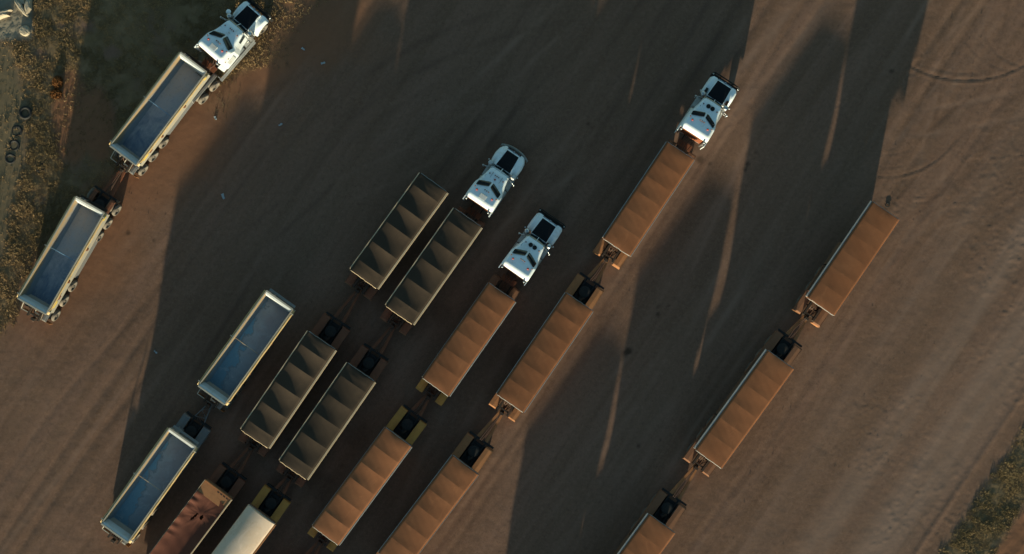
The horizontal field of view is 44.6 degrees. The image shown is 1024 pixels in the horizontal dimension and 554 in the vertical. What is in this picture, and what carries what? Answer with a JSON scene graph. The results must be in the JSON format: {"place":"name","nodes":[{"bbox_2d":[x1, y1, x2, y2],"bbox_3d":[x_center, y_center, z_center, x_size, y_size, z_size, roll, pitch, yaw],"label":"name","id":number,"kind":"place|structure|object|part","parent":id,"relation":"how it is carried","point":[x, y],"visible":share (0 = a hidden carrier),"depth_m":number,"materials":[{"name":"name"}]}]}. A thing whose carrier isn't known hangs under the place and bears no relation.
{"place":"outdoors","nodes":[
{"label":"outdoors","id":0,"kind":"place"},
{"bbox_2d":[0,0,331,332],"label":"dry grass","id":1,"kind":"structure","parent":0,"point":[24,53],"depth_m":99.95,"materials":[{"name":"brown plant"}]},
{"bbox_2d":[0,0,1023,553],"bbox_3d":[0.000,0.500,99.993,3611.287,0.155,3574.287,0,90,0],"label":"ground","id":2,"kind":"structure","parent":0,"point":[584,106],"depth_m":100.00,"materials":[{"name":"brown soil"}]},
{"bbox_2d":[0,9,12,19],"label":"stone slab","id":3,"kind":"structure","parent":2,"relation":"on","point":[5,13],"depth_m":99.57,"materials":[{"name":"beige stone"}]},
{"bbox_2d":[5,153,15,163],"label":"old tyre","id":4,"kind":"object","parent":2,"relation":"on","point":[12,161],"visible":1,"depth_m":99.97,"materials":[{"name":"black rubber"}]},
{"bbox_2d":[9,139,19,150],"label":"old tyre","id":5,"kind":"object","parent":2,"relation":"on","point":[17,142],"visible":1,"depth_m":99.98,"materials":[{"name":"black rubber"}]},
{"bbox_2d":[12,125,22,135],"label":"old tyre","id":6,"kind":"object","parent":2,"relation":"on","point":[17,126],"visible":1,"depth_m":99.98,"materials":[{"name":"black rubber"}]},
{"bbox_2d":[14,0,28,17],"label":"stone slab","id":7,"kind":"structure","parent":2,"relation":"on","point":[19,5],"depth_m":99.60,"materials":[{"name":"grey stone"}]},
{"bbox_2d":[19,25,30,36],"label":"stone slab","id":8,"kind":"structure","parent":2,"relation":"on","point":[25,30],"depth_m":99.70,"materials":[{"name":"grey stone"}]},
{"bbox_2d":[19,106,31,119],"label":"old tyre","id":9,"kind":"object","parent":2,"relation":"on","point":[28,116],"visible":1,"depth_m":99.87,"materials":[{"name":"black rubber"}]},
{"bbox_2d":[24,0,32,14],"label":"stone slab","id":10,"kind":"structure","parent":2,"relation":"on","point":[28,6],"depth_m":99.54,"materials":[{"name":"grey stone"}]},
{"bbox_2d":[36,162,44,172],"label":"shrub","id":11,"kind":"object","parent":2,"relation":"on","point":[43,169],"visible":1,"depth_m":99.97,"materials":[{"name":"brown plant"}]},
{"bbox_2d":[49,88,62,98],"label":"dead shrub","id":12,"kind":"object","parent":2,"relation":"on","point":[52,94],"visible":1,"depth_m":99.88,"materials":[{"name":"brown plant"}]},
{"bbox_2d":[52,75,63,89],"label":"dead shrub","id":13,"kind":"object","parent":2,"relation":"on","point":[55,83],"visible":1,"depth_m":99.86,"materials":[{"name":"brown plant"}]},
{"bbox_2d":[17,195,109,324],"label":"tipper trailer","id":14,"kind":"object","parent":2,"relation":"on","point":[68,249],"visible":1,"depth_m":98.28,"materials":[{"name":"cream paint"},{"name":"steel"},{"name":"rubber"}]},
{"bbox_2d":[87,162,126,241],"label":"trailer dolly","id":15,"kind":"object","parent":2,"relation":"on","point":[112,207],"visible":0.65,"depth_m":99.00,"materials":[{"name":"metal"}]},
{"bbox_2d":[100,425,199,546],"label":"tipper trailer","id":16,"kind":"object","parent":2,"relation":"on","point":[134,507],"visible":1,"depth_m":98.28,"materials":[{"name":"cream paint"},{"name":"steel"},{"name":"rubber"}]},
{"bbox_2d":[109,52,209,177],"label":"tipper trailer","id":17,"kind":"object","parent":2,"relation":"on","point":[159,112],"visible":1,"depth_m":98.28,"materials":[{"name":"cream paint"},{"name":"steel"},{"name":"rubber"}]},
{"bbox_2d":[149,478,232,553],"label":"tipper trailer","id":18,"kind":"object","parent":2,"relation":"on","point":[197,517],"visible":1,"depth_m":97.00,"materials":[{"name":"metal"}]},
{"bbox_2d":[174,398,213,474],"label":"trailer dolly","id":19,"kind":"object","parent":2,"relation":"on","point":[192,428],"visible":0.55,"depth_m":98.83,"materials":[{"name":"metal"}]},
{"bbox_2d":[192,0,273,103],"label":"semi truck","id":20,"kind":"object","parent":2,"relation":"on","point":[224,43],"visible":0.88,"depth_m":97.91,"materials":[{"name":"white paint"}]},
{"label":"roof window","id":21,"kind":"part","parent":20,"relation":"part of","materials":[{"name":"black glass"}]},
{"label":"roof window","id":22,"kind":"part","parent":20,"relation":"part of","materials":[{"name":"black glass"}]},
{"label":"locker door","id":23,"kind":"part","parent":20,"relation":"part of","materials":[{"name":"white metal"}]},
{"bbox_2d":[209,441,256,525],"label":"trailer dolly","id":24,"kind":"object","parent":2,"relation":"on","point":[229,483],"visible":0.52,"depth_m":98.85,"materials":[{"name":"metal"}]},
{"bbox_2d":[211,503,275,553],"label":"tipper trailer","id":25,"kind":"object","parent":2,"relation":"on","point":[250,529],"visible":1,"depth_m":96.69,"materials":[{"name":"metal"}]},
{"bbox_2d":[197,288,295,411],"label":"tipper trailer","id":26,"kind":"object","parent":2,"relation":"on","point":[227,375],"visible":1,"depth_m":98.28,"materials":[{"name":"cream paint"},{"name":"steel"},{"name":"rubber"}]},
{"bbox_2d":[213,25,287,114],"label":"weeds","id":27,"kind":"object","parent":2,"relation":"on","point":[273,68],"visible":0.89,"depth_m":99.97,"materials":[{"name":"plant"}]},
{"bbox_2d":[251,471,294,522],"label":"trailer dolly","id":28,"kind":"object","parent":2,"relation":"on","point":[273,506],"visible":0.56,"depth_m":98.83,"materials":[{"name":"metal"}]},
{"bbox_2d":[238,331,336,456],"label":"tipper trailer","id":29,"kind":"object","parent":2,"relation":"on","point":[270,416],"visible":1,"depth_m":96.83,"materials":[{"name":"metal"}]},
{"bbox_2d":[305,535,325,553],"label":"trailer dolly","id":30,"kind":"object","parent":2,"relation":"on","point":[313,547],"visible":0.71,"depth_m":99.00,"materials":[{"name":"metal"}]},
{"bbox_2d":[276,362,375,487],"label":"tipper trailer","id":31,"kind":"object","parent":2,"relation":"on","point":[328,419],"visible":1,"depth_m":96.82,"materials":[{"name":"metal"}]},
{"bbox_2d":[311,283,363,369],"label":"trailer dolly","id":32,"kind":"object","parent":2,"relation":"on","point":[333,334],"visible":0.46,"depth_m":98.86,"materials":[{"name":"metal"}]},
{"bbox_2d":[307,426,411,551],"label":"tipper trailer","id":33,"kind":"object","parent":2,"relation":"on","point":[361,486],"visible":1,"depth_m":96.83,"materials":[{"name":"metal"}]},
{"bbox_2d":[350,319,398,381],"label":"trailer dolly","id":34,"kind":"object","parent":2,"relation":"on","point":[371,365],"visible":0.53,"depth_m":98.85,"materials":[{"name":"metal"}]},
{"bbox_2d":[345,172,448,300],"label":"tipper trailer","id":35,"kind":"object","parent":2,"relation":"on","point":[398,231],"visible":1,"depth_m":96.83,"materials":[{"name":"metal"}]},
{"bbox_2d":[387,388,434,444],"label":"trailer dolly","id":36,"kind":"object","parent":2,"relation":"on","point":[403,422],"visible":0.43,"depth_m":98.83,"materials":[{"name":"metal"}]},
{"bbox_2d":[376,454,478,553],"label":"tipper trailer","id":37,"kind":"object","parent":2,"relation":"on","point":[434,505],"visible":1,"depth_m":96.84,"materials":[{"name":"metal"}]},
{"bbox_2d":[379,208,482,335],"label":"tipper trailer","id":38,"kind":"object","parent":2,"relation":"on","point":[434,265],"visible":1,"depth_m":96.82,"materials":[{"name":"metal"}]},
{"bbox_2d":[415,283,515,405],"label":"tipper trailer","id":39,"kind":"object","parent":2,"relation":"on","point":[468,340],"visible":1,"depth_m":96.84,"materials":[{"name":"metal"}]},
{"bbox_2d":[451,405,507,472],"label":"trailer dolly","id":40,"kind":"object","parent":2,"relation":"on","point":[469,450],"visible":0.59,"depth_m":98.85,"materials":[{"name":"metal"}]},
{"bbox_2d":[457,144,527,253],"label":"semi truck","id":41,"kind":"object","parent":2,"relation":"on","point":[492,184],"visible":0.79,"depth_m":97.57,"materials":[{"name":"white paint"}]},
{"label":"roof window","id":42,"kind":"part","parent":41,"relation":"part of","materials":[{"name":"black glass"}]},
{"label":"roof window","id":43,"kind":"part","parent":41,"relation":"part of","materials":[{"name":"black glass"}]},
{"bbox_2d":[488,208,565,299],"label":"semi truck","id":44,"kind":"object","parent":2,"relation":"on","point":[522,259],"visible":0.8,"depth_m":97.84,"materials":[{"name":"white paint"}]},
{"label":"roof window","id":45,"kind":"part","parent":44,"relation":"part of","materials":[{"name":"black glass"}]},
{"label":"roof window","id":46,"kind":"part","parent":44,"relation":"part of","materials":[{"name":"black glass"}]},
{"bbox_2d":[488,293,592,421],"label":"tipper trailer","id":47,"kind":"object","parent":2,"relation":"on","point":[538,361],"visible":1,"depth_m":96.84,"materials":[{"name":"metal"}]},
{"bbox_2d":[565,252,611,308],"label":"trailer dolly","id":48,"kind":"object","parent":2,"relation":"on","point":[579,288],"visible":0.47,"depth_m":98.83,"materials":[{"name":"metal"}]},
{"bbox_2d":[592,142,694,268],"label":"tipper trailer","id":49,"kind":"object","parent":2,"relation":"on","point":[648,199],"visible":1,"depth_m":96.85,"materials":[{"name":"metal"}]},
{"bbox_2d":[613,512,675,553],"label":"tipper trailer","id":50,"kind":"object","parent":2,"relation":"on","point":[650,534],"visible":1,"depth_m":96.86,"materials":[{"name":"metal"}]},
{"bbox_2d":[629,460,701,533],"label":"trailer dolly","id":51,"kind":"object","parent":2,"relation":"on","point":[662,507],"visible":0.59,"depth_m":98.86,"materials":[{"name":"metal"}]},
{"bbox_2d":[668,72,739,158],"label":"semi truck","id":52,"kind":"object","parent":2,"relation":"on","point":[699,120],"visible":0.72,"depth_m":97.57,"materials":[{"name":"white paint"}]},
{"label":"roof window","id":53,"kind":"part","parent":52,"relation":"part of","materials":[{"name":"black glass"}]},
{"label":"roof window","id":54,"kind":"part","parent":52,"relation":"part of","materials":[{"name":"black glass"}]},
{"bbox_2d":[682,349,793,476],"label":"tipper trailer","id":55,"kind":"object","parent":2,"relation":"on","point":[722,434],"visible":1,"depth_m":96.86,"materials":[{"name":"metal"}]},
{"bbox_2d":[744,310,811,373],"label":"trailer dolly","id":56,"kind":"object","parent":2,"relation":"on","point":[778,345],"visible":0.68,"depth_m":98.84,"materials":[{"name":"metal"}]},
{"bbox_2d":[791,201,899,326],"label":"tipper trailer","id":57,"kind":"object","parent":2,"relation":"on","point":[830,286],"visible":1,"depth_m":96.86,"materials":[{"name":"metal"}]},
{"bbox_2d":[63,19,1002,516],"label":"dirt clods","id":58,"kind":"object","parent":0,"point":[809,59],"visible":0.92,"depth_m":99.99,"materials":[{"name":"soil"}]},
{"bbox_2d":[938,430,1023,553],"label":"verge grass","id":59,"kind":"structure","parent":0,"point":[1013,490],"depth_m":99.96,"materials":[{"name":"plant"}]}
]}

